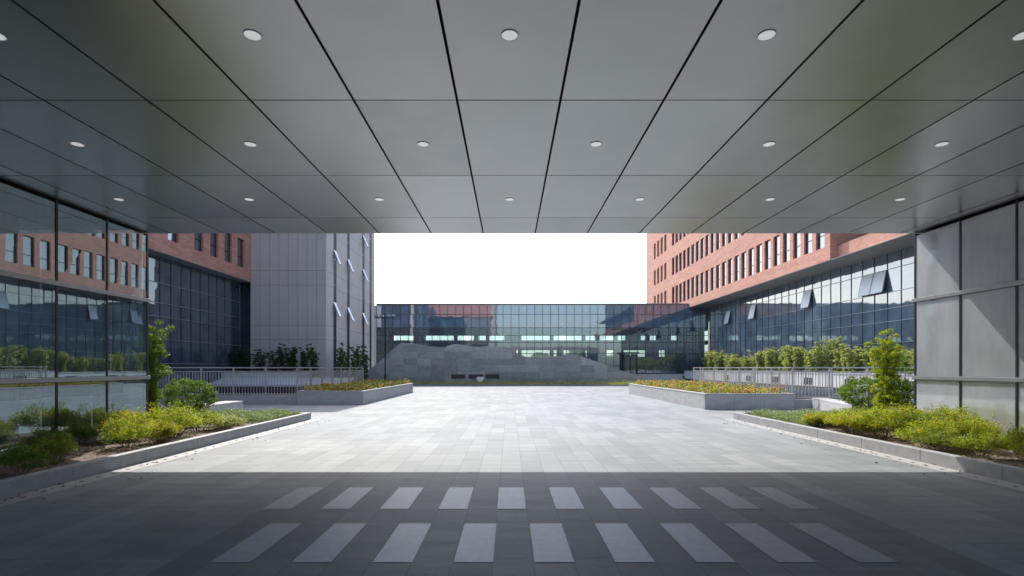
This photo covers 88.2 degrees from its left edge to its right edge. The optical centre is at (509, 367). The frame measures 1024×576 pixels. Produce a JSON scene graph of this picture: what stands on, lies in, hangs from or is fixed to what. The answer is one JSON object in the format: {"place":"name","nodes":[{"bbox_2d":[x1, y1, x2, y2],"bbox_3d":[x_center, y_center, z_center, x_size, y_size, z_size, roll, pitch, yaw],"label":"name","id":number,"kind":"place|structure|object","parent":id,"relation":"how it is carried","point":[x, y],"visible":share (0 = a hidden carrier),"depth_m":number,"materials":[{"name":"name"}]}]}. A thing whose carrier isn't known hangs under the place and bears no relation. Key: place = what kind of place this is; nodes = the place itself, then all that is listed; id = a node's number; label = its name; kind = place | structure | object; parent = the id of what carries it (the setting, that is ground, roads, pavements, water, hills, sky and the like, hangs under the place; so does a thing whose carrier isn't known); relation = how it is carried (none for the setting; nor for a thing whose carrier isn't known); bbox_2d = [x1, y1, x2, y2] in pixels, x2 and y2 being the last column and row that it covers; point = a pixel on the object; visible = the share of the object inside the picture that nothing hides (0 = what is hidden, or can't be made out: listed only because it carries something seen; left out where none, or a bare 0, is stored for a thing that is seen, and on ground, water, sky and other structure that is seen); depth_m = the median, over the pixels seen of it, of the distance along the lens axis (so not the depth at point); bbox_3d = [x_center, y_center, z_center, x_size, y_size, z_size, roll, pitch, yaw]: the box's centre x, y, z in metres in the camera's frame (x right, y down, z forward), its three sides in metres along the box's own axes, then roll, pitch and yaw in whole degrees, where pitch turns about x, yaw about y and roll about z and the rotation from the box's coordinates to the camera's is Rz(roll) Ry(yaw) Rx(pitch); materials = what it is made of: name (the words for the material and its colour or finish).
{"place":"outdoors","nodes":[
{"label":"outdoors","id":0,"kind":"place"},
{"bbox_2d":[0,430,219,479],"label":"soil bed","id":1,"kind":"object","parent":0,"point":[92,452],"visible":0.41,"depth_m":9.27,"materials":[{"name":"brown soil"}]},
{"bbox_2d":[0,438,59,473],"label":"nandina shrub","id":2,"kind":"object","parent":1,"relation":"on","point":[17,456],"visible":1,"depth_m":7.23,"materials":[{"name":"green plant"}]},
{"bbox_2d":[17,425,76,447],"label":"nandina shrub","id":3,"kind":"object","parent":1,"relation":"on","point":[42,433],"visible":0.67,"depth_m":8.86,"materials":[{"name":"green plant"}]},
{"bbox_2d":[31,433,80,462],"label":"nandina shrub","id":4,"kind":"object","parent":1,"relation":"on","point":[65,447],"visible":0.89,"depth_m":8.10,"materials":[{"name":"green plant"}]},
{"bbox_2d":[62,418,101,443],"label":"nandina shrub","id":5,"kind":"object","parent":1,"relation":"on","point":[78,431],"visible":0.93,"depth_m":9.96,"materials":[{"name":"green plant"}]},
{"bbox_2d":[88,404,152,440],"bbox_3d":[-7.781,1.099,10.599,1.016,0.804,1.215,0,0,-24],"label":"nandina shrub","id":6,"kind":"object","parent":1,"relation":"on","point":[125,413],"visible":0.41,"depth_m":10.49,"materials":[{"name":"green plant"}]},
{"bbox_2d":[97,411,155,447],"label":"nandina shrub","id":7,"kind":"object","parent":1,"relation":"on","point":[118,429],"visible":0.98,"depth_m":9.49,"materials":[{"name":"green plant"}]},
{"bbox_2d":[133,416,184,443],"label":"nandina shrub","id":8,"kind":"object","parent":1,"relation":"on","point":[162,429],"visible":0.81,"depth_m":10.13,"materials":[{"name":"yellow plant"}]},
{"bbox_2d":[144,399,202,437],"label":"nandina shrub","id":9,"kind":"object","parent":1,"relation":"on","point":[175,414],"visible":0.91,"depth_m":10.89,"materials":[{"name":"green plant"}]},
{"bbox_2d":[182,402,224,431],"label":"nandina shrub","id":10,"kind":"object","parent":1,"relation":"on","point":[209,417],"visible":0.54,"depth_m":12.15,"materials":[{"name":"green plant"}]},
{"bbox_2d":[32,415,292,430],"bbox_3d":[-8.770,1.450,14.300,4.860,0.040,4.100,0,0,0],"label":"soil bed","id":11,"kind":"object","parent":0,"point":[230,427],"visible":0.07,"depth_m":12.84,"materials":[{"name":"brown soil"}]},
{"bbox_2d":[131,319,174,414],"bbox_3d":[-9.212,0.167,13.648,1.160,2.939,1.176,0,0,0],"label":"slender tree","id":12,"kind":"object","parent":11,"relation":"on","point":[155,350],"visible":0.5,"depth_m":13.55,"materials":[{"name":"green plant"}]},
{"bbox_2d":[160,378,218,412],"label":"round bush","id":13,"kind":"object","parent":11,"relation":"on","point":[208,393],"visible":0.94,"depth_m":15.10,"materials":[{"name":"green plant"}]},
{"bbox_2d":[202,414,246,428],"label":"nandina shrub","id":14,"kind":"object","parent":11,"relation":"on","point":[234,421],"visible":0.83,"depth_m":12.46,"materials":[{"name":"green plant"}]},
{"bbox_2d":[193,408,301,422],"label":"ground cover","id":15,"kind":"object","parent":11,"relation":"on","point":[264,415],"visible":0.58,"depth_m":15.02,"materials":[{"name":"green plant"}]},
{"bbox_2d":[241,233,374,381],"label":"stone tower","id":16,"kind":"structure","parent":0,"point":[315,290],"depth_m":38.00,"materials":[{"name":"stone"}]},
{"bbox_2d":[333,233,335,370],"bbox_3d":[-13.376,-9.550,39.910,0.328,20.700,0.714,0,0,0],"label":"slot window","id":17,"kind":"structure","parent":16,"relation":"in","point":[334,234],"depth_m":39.89,"materials":[{"name":"glass"}]},
{"bbox_2d":[346,233,348,360],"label":"slot window","id":18,"kind":"structure","parent":16,"relation":"in","point":[347,281],"depth_m":43.09,"materials":[{"name":"glass"}]},
{"bbox_2d":[362,233,363,368],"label":"slot window","id":19,"kind":"structure","parent":16,"relation":"in","point":[362,233],"depth_m":47.49,"materials":[{"name":"glass"}]},
{"bbox_2d":[369,233,370,368],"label":"slot window","id":20,"kind":"structure","parent":16,"relation":"in","point":[370,233],"depth_m":50.22,"materials":[{"name":"glass"}]},
{"bbox_2d":[0,386,1023,575],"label":"plaza paving","id":21,"kind":"structure","parent":0,"point":[160,515],"depth_m":8.49,"materials":[{"name":"stone"}]},
{"bbox_2d":[0,182,150,455],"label":"glass lobby","id":22,"kind":"object","parent":21,"relation":"on","point":[66,379],"visible":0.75,"depth_m":12.17,"materials":[{"name":"glass"}]},
{"bbox_2d":[0,0,1023,232],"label":"entrance canopy","id":23,"kind":"object","parent":22,"relation":"on","point":[681,111],"visible":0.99,"depth_m":6.47,"materials":[{"name":"metal"}]},
{"bbox_2d":[243,29,261,40],"bbox_3d":[-2.400,-3.108,4.930,0.164,0.008,0.164,0,0,0],"label":"ceiling downlight","id":24,"kind":"object","parent":23,"relation":"attached to","point":[250,34],"visible":1,"depth_m":4.93,"materials":[{"name":"white plastic"}]},
{"bbox_2d":[501,29,517,40],"bbox_3d":[0.000,-3.108,4.930,0.164,0.008,0.164,0,0,0],"label":"ceiling downlight","id":25,"kind":"object","parent":23,"relation":"attached to","point":[509,35],"visible":1,"depth_m":4.93,"materials":[{"name":"white plastic"}]},
{"bbox_2d":[757,29,775,40],"bbox_3d":[2.400,-3.108,4.930,0.164,0.008,0.164,0,0,0],"label":"ceiling downlight","id":26,"kind":"object","parent":23,"relation":"attached to","point":[766,35],"visible":1,"depth_m":4.93,"materials":[{"name":"white plastic"}]},
{"bbox_2d":[19,229,250,404],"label":"brick office","id":27,"kind":"structure","parent":21,"relation":"on","point":[196,280],"depth_m":32.02,"materials":[{"name":"glass"}]},
{"bbox_2d":[194,233,200,251],"bbox_3d":[-18.770,-7.975,31.610,0.080,1.950,0.920,0,0,0],"label":"window","id":28,"kind":"structure","parent":27,"relation":"in","point":[197,236],"depth_m":31.74,"materials":[{"name":"glass"}]},
{"bbox_2d":[210,233,215,256],"bbox_3d":[-18.770,-7.975,33.260,0.080,1.950,0.920,0,0,0],"label":"window","id":29,"kind":"structure","parent":27,"relation":"in","point":[212,235],"depth_m":33.45,"materials":[{"name":"glass"}]},
{"bbox_2d":[225,233,229,262],"bbox_3d":[-18.770,-7.975,34.910,0.080,1.950,0.920,0,0,0],"label":"window","id":30,"kind":"structure","parent":27,"relation":"in","point":[227,236],"depth_m":35.11,"materials":[{"name":"glass"}]},
{"bbox_2d":[0,413,310,498],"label":"kerb","id":31,"kind":"structure","parent":21,"relation":"on","point":[21,484],"depth_m":8.48,"materials":[{"name":"concrete"}]},
{"bbox_2d":[193,401,242,411],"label":"bed wall","id":32,"kind":"structure","parent":21,"relation":"on","point":[223,405],"depth_m":17.59,"materials":[{"name":"concrete"}]},
{"bbox_2d":[91,367,363,403],"bbox_3d":[-15.105,0.780,28.695,11.590,1.640,10.610,0,0,0],"label":"railing","id":33,"kind":"object","parent":21,"relation":"on","point":[265,399],"visible":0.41,"depth_m":23.49,"materials":[{"name":"metal"}]},
{"bbox_2d":[202,372,351,392],"bbox_3d":[-21.100,0.950,35.480,21.800,1.300,4.240,0,0,0],"label":"raised bed","id":34,"kind":"object","parent":21,"relation":"on","point":[252,382],"visible":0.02,"depth_m":34.30,"materials":[{"name":"grey concrete"}]},
{"bbox_2d":[228,347,245,370],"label":"bamboo clump","id":35,"kind":"object","parent":34,"relation":"on","point":[234,361],"visible":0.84,"depth_m":36.54,"materials":[{"name":"green plant"}]},
{"bbox_2d":[235,348,251,370],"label":"bamboo clump","id":36,"kind":"object","parent":34,"relation":"on","point":[244,363],"visible":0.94,"depth_m":36.66,"materials":[{"name":"green plant"}]},
{"bbox_2d":[251,349,267,370],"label":"bamboo clump","id":37,"kind":"object","parent":34,"relation":"on","point":[261,362],"visible":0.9,"depth_m":36.24,"materials":[{"name":"green plant"}]},
{"bbox_2d":[263,343,287,370],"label":"bamboo clump","id":38,"kind":"object","parent":34,"relation":"on","point":[275,362],"visible":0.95,"depth_m":36.30,"materials":[{"name":"green plant"}]},
{"bbox_2d":[284,347,298,370],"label":"bamboo clump","id":39,"kind":"object","parent":34,"relation":"on","point":[293,360],"visible":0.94,"depth_m":36.16,"materials":[{"name":"green plant"}]},
{"bbox_2d":[296,347,311,370],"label":"bamboo clump","id":40,"kind":"object","parent":34,"relation":"on","point":[304,362],"visible":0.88,"depth_m":36.21,"materials":[{"name":"green plant"}]},
{"bbox_2d":[305,344,319,370],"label":"bamboo clump","id":41,"kind":"object","parent":34,"relation":"on","point":[313,354],"visible":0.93,"depth_m":36.53,"materials":[{"name":"green plant"}]},
{"bbox_2d":[334,342,347,377],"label":"bamboo clump","id":42,"kind":"object","parent":21,"relation":"on","point":[340,361],"visible":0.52,"depth_m":38.73,"materials":[{"name":"green plant"}]},
{"bbox_2d":[343,347,358,380],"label":"bamboo clump","id":43,"kind":"object","parent":21,"relation":"on","point":[352,363],"visible":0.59,"depth_m":40.72,"materials":[{"name":"green plant"}]},
{"bbox_2d":[297,383,412,404],"bbox_3d":[-7.850,1.300,29.050,2.924,0.600,11.924,0,0,0],"label":"flower planter","id":44,"kind":"object","parent":21,"relation":"on","point":[347,397],"visible":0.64,"depth_m":23.10,"materials":[{"name":"grey concrete"}]},
{"bbox_2d":[302,378,409,390],"bbox_3d":[-7.851,0.861,29.067,2.698,0.546,11.680,0,0,0],"label":"flower bed","id":45,"kind":"object","parent":44,"relation":"on","point":[368,384],"visible":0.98,"depth_m":24.93,"materials":[{"name":"green plant"}]},
{"bbox_2d":[350,346,362,381],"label":"bamboo clump","id":46,"kind":"object","parent":21,"relation":"on","point":[359,358],"visible":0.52,"depth_m":42.54,"materials":[{"name":"green plant"}]},
{"bbox_2d":[358,345,369,380],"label":"bamboo clump","id":47,"kind":"object","parent":21,"relation":"on","point":[365,357],"visible":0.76,"depth_m":44.83,"materials":[{"name":"green plant"}]},
{"bbox_2d":[374,314,395,380],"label":"lamp post","id":48,"kind":"object","parent":21,"relation":"on","point":[382,316],"visible":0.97,"depth_m":41.97,"materials":[{"name":"silver metal"}]},
{"bbox_2d":[367,343,644,382],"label":"stone mountain wall","id":49,"kind":"structure","parent":21,"relation":"on","point":[412,362],"depth_m":48.48,"materials":[{"name":"stone"}]},
{"bbox_2d":[0,419,1023,506],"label":"drain strip","id":50,"kind":"object","parent":21,"relation":"on","point":[42,491],"visible":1,"depth_m":8.64,"materials":[{"name":"stone"}]},
{"bbox_2d":[1,415,317,503],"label":"leaf litter","id":51,"kind":"object","parent":50,"relation":"on","point":[114,452],"visible":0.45,"depth_m":9.05,"materials":[{"name":"brown plant"}]},
{"bbox_2d":[744,418,1023,499],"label":"leaf litter","id":52,"kind":"object","parent":50,"relation":"on","point":[989,459],"visible":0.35,"depth_m":9.90,"materials":[{"name":"brown plant"}]},
{"bbox_2d":[413,384,628,385],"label":"kerb","id":53,"kind":"structure","parent":21,"relation":"on","point":[521,385],"depth_m":46.62,"materials":[{"name":"stone"}]},
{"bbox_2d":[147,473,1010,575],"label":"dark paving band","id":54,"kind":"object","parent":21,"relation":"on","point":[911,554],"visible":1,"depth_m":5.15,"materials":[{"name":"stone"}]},
{"bbox_2d":[211,487,896,561],"bbox_3d":[0.355,1.592,5.685,6.310,0.001,2.710,0,0,0],"label":"paving inlay","id":55,"kind":"object","parent":54,"relation":"on","point":[549,542],"visible":1,"depth_m":5.05,"materials":[{"name":"stone"}]},
{"bbox_2d":[620,352,639,373],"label":"entrance porch","id":56,"kind":"object","parent":21,"relation":"on","point":[633,362],"visible":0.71,"depth_m":60.81,"materials":[{"name":"metal"}]},
{"bbox_2d":[625,354,635,373],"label":"door","id":57,"kind":"structure","parent":56,"relation":"in","point":[627,356],"depth_m":60.82,"materials":[{"name":"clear glass"}]},
{"bbox_2d":[629,384,794,409],"bbox_3d":[9.225,1.290,26.750,3.474,0.620,12.924,0,0,0],"label":"flower planter","id":58,"kind":"object","parent":21,"relation":"on","point":[742,401],"visible":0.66,"depth_m":20.30,"materials":[{"name":"grey concrete"}]},
{"bbox_2d":[633,379,786,392],"bbox_3d":[9.235,0.843,26.749,3.250,0.530,12.690,0,0,0],"label":"flower bed","id":59,"kind":"object","parent":58,"relation":"on","point":[702,386],"visible":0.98,"depth_m":23.11,"materials":[{"name":"yellow plant"}]},
{"bbox_2d":[700,368,832,394],"bbox_3d":[15.500,0.780,31.900,8.000,1.640,0.220,0,0,0],"label":"railing","id":60,"kind":"object","parent":21,"relation":"on","point":[818,391],"visible":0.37,"depth_m":31.88,"materials":[{"name":"metal"}]},
{"bbox_2d":[646,233,922,372],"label":"brick office","id":61,"kind":"structure","parent":21,"relation":"on","point":[755,292],"depth_m":42.29,"materials":[{"name":"brick"}]},
{"bbox_2d":[775,235,779,265],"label":"window","id":62,"kind":"structure","parent":61,"relation":"in","point":[777,239],"depth_m":41.70,"materials":[{"name":"glass"}]},
{"bbox_2d":[785,233,789,261],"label":"window","id":63,"kind":"structure","parent":61,"relation":"in","point":[787,235],"depth_m":40.20,"materials":[{"name":"glass"}]},
{"bbox_2d":[795,233,799,257],"bbox_3d":[21.170,-9.225,38.620,0.080,2.350,1.000,0,0,0],"label":"window","id":64,"kind":"structure","parent":61,"relation":"in","point":[797,235],"depth_m":38.80,"materials":[{"name":"glass"}]},
{"bbox_2d":[684,371,913,398],"bbox_3d":[21.580,0.950,37.250,3.240,1.300,46.500,0,0,0],"label":"raised bed","id":65,"kind":"object","parent":21,"relation":"on","point":[688,375],"visible":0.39,"depth_m":36.43,"materials":[{"name":"grey concrete"}]},
{"bbox_2d":[712,350,725,369],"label":"bamboo clump","id":66,"kind":"object","parent":65,"relation":"on","point":[719,360],"visible":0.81,"depth_m":53.20,"materials":[{"name":"green plant"}]},
{"bbox_2d":[754,350,765,369],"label":"bamboo clump","id":67,"kind":"object","parent":65,"relation":"on","point":[759,358],"visible":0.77,"depth_m":44.42,"materials":[{"name":"green plant"}]},
{"bbox_2d":[762,347,779,369],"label":"bamboo clump","id":68,"kind":"object","parent":65,"relation":"on","point":[769,362],"visible":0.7,"depth_m":42.73,"materials":[{"name":"green plant"}]},
{"bbox_2d":[771,348,784,369],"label":"bamboo clump","id":69,"kind":"object","parent":65,"relation":"on","point":[777,362],"visible":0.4,"depth_m":41.99,"materials":[{"name":"green plant"}]},
{"bbox_2d":[782,345,801,369],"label":"bamboo clump","id":70,"kind":"object","parent":65,"relation":"on","point":[787,358],"visible":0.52,"depth_m":39.93,"materials":[{"name":"green plant"}]},
{"bbox_2d":[791,346,805,369],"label":"bamboo clump","id":71,"kind":"object","parent":65,"relation":"on","point":[795,359],"visible":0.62,"depth_m":38.94,"materials":[{"name":"green plant"}]},
{"bbox_2d":[805,350,824,372],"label":"bamboo clump","id":72,"kind":"object","parent":65,"relation":"on","point":[810,360],"visible":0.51,"depth_m":36.60,"materials":[{"name":"green plant"}]},
{"bbox_2d":[811,342,828,372],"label":"bamboo clump","id":73,"kind":"object","parent":65,"relation":"on","point":[818,363],"visible":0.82,"depth_m":35.97,"materials":[{"name":"green plant"}]},
{"bbox_2d":[821,336,841,372],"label":"bamboo clump","id":74,"kind":"object","parent":65,"relation":"on","point":[833,345],"visible":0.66,"depth_m":35.29,"materials":[{"name":"green plant"}]},
{"bbox_2d":[838,343,855,372],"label":"bamboo clump","id":75,"kind":"object","parent":65,"relation":"on","point":[842,356],"visible":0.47,"depth_m":33.26,"materials":[{"name":"green plant"}]},
{"bbox_2d":[844,345,865,372],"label":"bamboo clump","id":76,"kind":"object","parent":65,"relation":"on","point":[854,361],"visible":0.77,"depth_m":32.38,"materials":[{"name":"green plant"}]},
{"bbox_2d":[693,367,913,408],"bbox_3d":[15.485,0.780,26.220,9.030,1.640,11.160,0,0,0],"label":"railing","id":77,"kind":"object","parent":21,"relation":"on","point":[802,403],"visible":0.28,"depth_m":20.76,"materials":[{"name":"metal"}]},
{"bbox_2d":[812,398,867,411],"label":"bed wall","id":78,"kind":"structure","parent":21,"relation":"on","point":[824,404],"depth_m":18.85,"materials":[{"name":"concrete"}]},
{"bbox_2d":[734,413,1023,484],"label":"kerb","id":79,"kind":"structure","parent":21,"relation":"on","point":[1007,473],"depth_m":9.34,"materials":[{"name":"concrete"}]},
{"bbox_2d":[912,200,1023,441],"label":"panelled wall","id":80,"kind":"structure","parent":21,"relation":"on","point":[968,300],"depth_m":10.64,"materials":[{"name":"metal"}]},
{"bbox_2d":[374,303,708,380],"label":"glass bridge building","id":81,"kind":"structure","parent":0,"point":[632,323],"depth_m":62.00,"materials":[{"name":"blue glass"}]},
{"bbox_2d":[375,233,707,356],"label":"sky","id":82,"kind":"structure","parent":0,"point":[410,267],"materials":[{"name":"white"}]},
{"bbox_2d":[754,415,901,430],"bbox_3d":[9.670,1.450,14.300,5.060,0.040,4.100,0,0,0],"label":"soil bed","id":83,"kind":"object","parent":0,"point":[829,427],"visible":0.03,"depth_m":12.84,"materials":[{"name":"brown soil"}]},
{"bbox_2d":[742,408,864,426],"bbox_3d":[8.949,1.337,14.668,3.558,0.272,3.391,0,0,0],"label":"ground cover","id":84,"kind":"object","parent":83,"relation":"on","point":[794,416],"visible":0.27,"depth_m":15.10,"materials":[{"name":"green plant"}]},
{"bbox_2d":[798,411,833,427],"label":"nandina shrub","id":85,"kind":"object","parent":83,"relation":"on","point":[817,417],"visible":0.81,"depth_m":12.92,"materials":[{"name":"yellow plant"}]},
{"bbox_2d":[836,376,889,408],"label":"round bush","id":86,"kind":"object","parent":83,"relation":"on","point":[844,394],"visible":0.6,"depth_m":15.93,"materials":[{"name":"green plant"}]},
{"bbox_2d":[862,328,906,411],"bbox_3d":[10.258,0.235,14.498,0.956,2.709,1.093,0,0,29],"label":"bamboo plant","id":87,"kind":"object","parent":83,"relation":"on","point":[884,394],"visible":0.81,"depth_m":14.46,"materials":[{"name":"green plant"}]},
{"bbox_2d":[871,347,913,408],"bbox_3d":[10.837,0.489,14.831,1.314,2.203,1.062,0,0,0],"label":"bamboo plant","id":88,"kind":"object","parent":83,"relation":"on","point":[901,364],"visible":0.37,"depth_m":14.87,"materials":[{"name":"green plant"}]},
{"bbox_2d":[892,379,913,407],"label":"round bush","id":89,"kind":"object","parent":83,"relation":"on","point":[907,395],"visible":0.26,"depth_m":14.59,"materials":[{"name":"green plant"}]},
{"bbox_2d":[831,430,1023,467],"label":"soil bed","id":90,"kind":"object","parent":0,"point":[1008,455],"visible":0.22,"depth_m":9.14,"materials":[{"name":"brown soil"}]},
{"bbox_2d":[826,407,881,435],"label":"nandina shrub","id":91,"kind":"object","parent":90,"relation":"on","point":[840,419],"visible":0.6,"depth_m":11.39,"materials":[{"name":"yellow plant"}]},
{"bbox_2d":[848,400,918,438],"bbox_3d":[7.747,1.073,10.816,1.248,0.861,1.057,0,0,-7],"label":"nandina shrub","id":92,"kind":"object","parent":90,"relation":"on","point":[887,417],"visible":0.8,"depth_m":10.78,"materials":[{"name":"green plant"}]},
{"bbox_2d":[870,401,932,433],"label":"nandina shrub","id":93,"kind":"object","parent":90,"relation":"on","point":[917,410],"visible":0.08,"depth_m":11.36,"materials":[{"name":"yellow plant"}]},
{"bbox_2d":[890,402,945,440],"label":"nandina shrub","id":94,"kind":"object","parent":90,"relation":"on","point":[916,414],"visible":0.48,"depth_m":10.45,"materials":[{"name":"green plant"}]},
{"bbox_2d":[890,414,975,447],"bbox_3d":[7.744,1.179,9.726,1.345,0.629,1.112,0,0,-13],"label":"nandina shrub","id":95,"kind":"object","parent":90,"relation":"on","point":[920,431],"visible":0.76,"depth_m":9.64,"materials":[{"name":"green plant"}]},
{"bbox_2d":[909,427,965,451],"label":"nandina shrub","id":96,"kind":"object","parent":90,"relation":"on","point":[940,439],"visible":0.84,"depth_m":9.14,"materials":[{"name":"green plant"}]},
{"bbox_2d":[932,400,985,437],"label":"nandina shrub","id":97,"kind":"object","parent":90,"relation":"on","point":[944,409],"visible":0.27,"depth_m":10.65,"materials":[{"name":"green plant"}]},
{"bbox_2d":[916,411,1005,438],"bbox_3d":[8.597,1.159,10.120,1.320,0.675,1.235,0,0,-14],"label":"nandina shrub","id":98,"kind":"object","parent":90,"relation":"on","point":[982,420],"visible":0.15,"depth_m":9.91,"materials":[{"name":"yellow plant"}]},
{"bbox_2d":[943,408,1006,450],"bbox_3d":[8.232,1.106,9.339,0.898,0.785,1.048,0,0,-21],"label":"nandina shrub","id":99,"kind":"object","parent":90,"relation":"on","point":[974,426],"visible":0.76,"depth_m":9.33,"materials":[{"name":"green plant"}]},
{"bbox_2d":[945,425,1013,456],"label":"nandina shrub","id":100,"kind":"object","parent":90,"relation":"on","point":[974,443],"visible":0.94,"depth_m":8.60,"materials":[{"name":"green plant"}]},
{"bbox_2d":[998,423,1023,458],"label":"nandina shrub","id":101,"kind":"object","parent":90,"relation":"on","point":[1016,435],"visible":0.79,"depth_m":8.39,"materials":[{"name":"green plant"}]},
{"bbox_2d":[1008,429,1023,458],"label":"nandina shrub","id":102,"kind":"object","parent":90,"relation":"on","point":[1019,448],"visible":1,"depth_m":7.90,"materials":[{"name":"green plant"}]},
{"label":"verge soil","id":103,"kind":"structure","parent":0,"visible":0},
{"bbox_2d":[390,379,635,384],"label":"grass","id":104,"kind":"structure","parent":103,"relation":"on","point":[518,382],"depth_m":47.07,"materials":[{"name":"green plant"}]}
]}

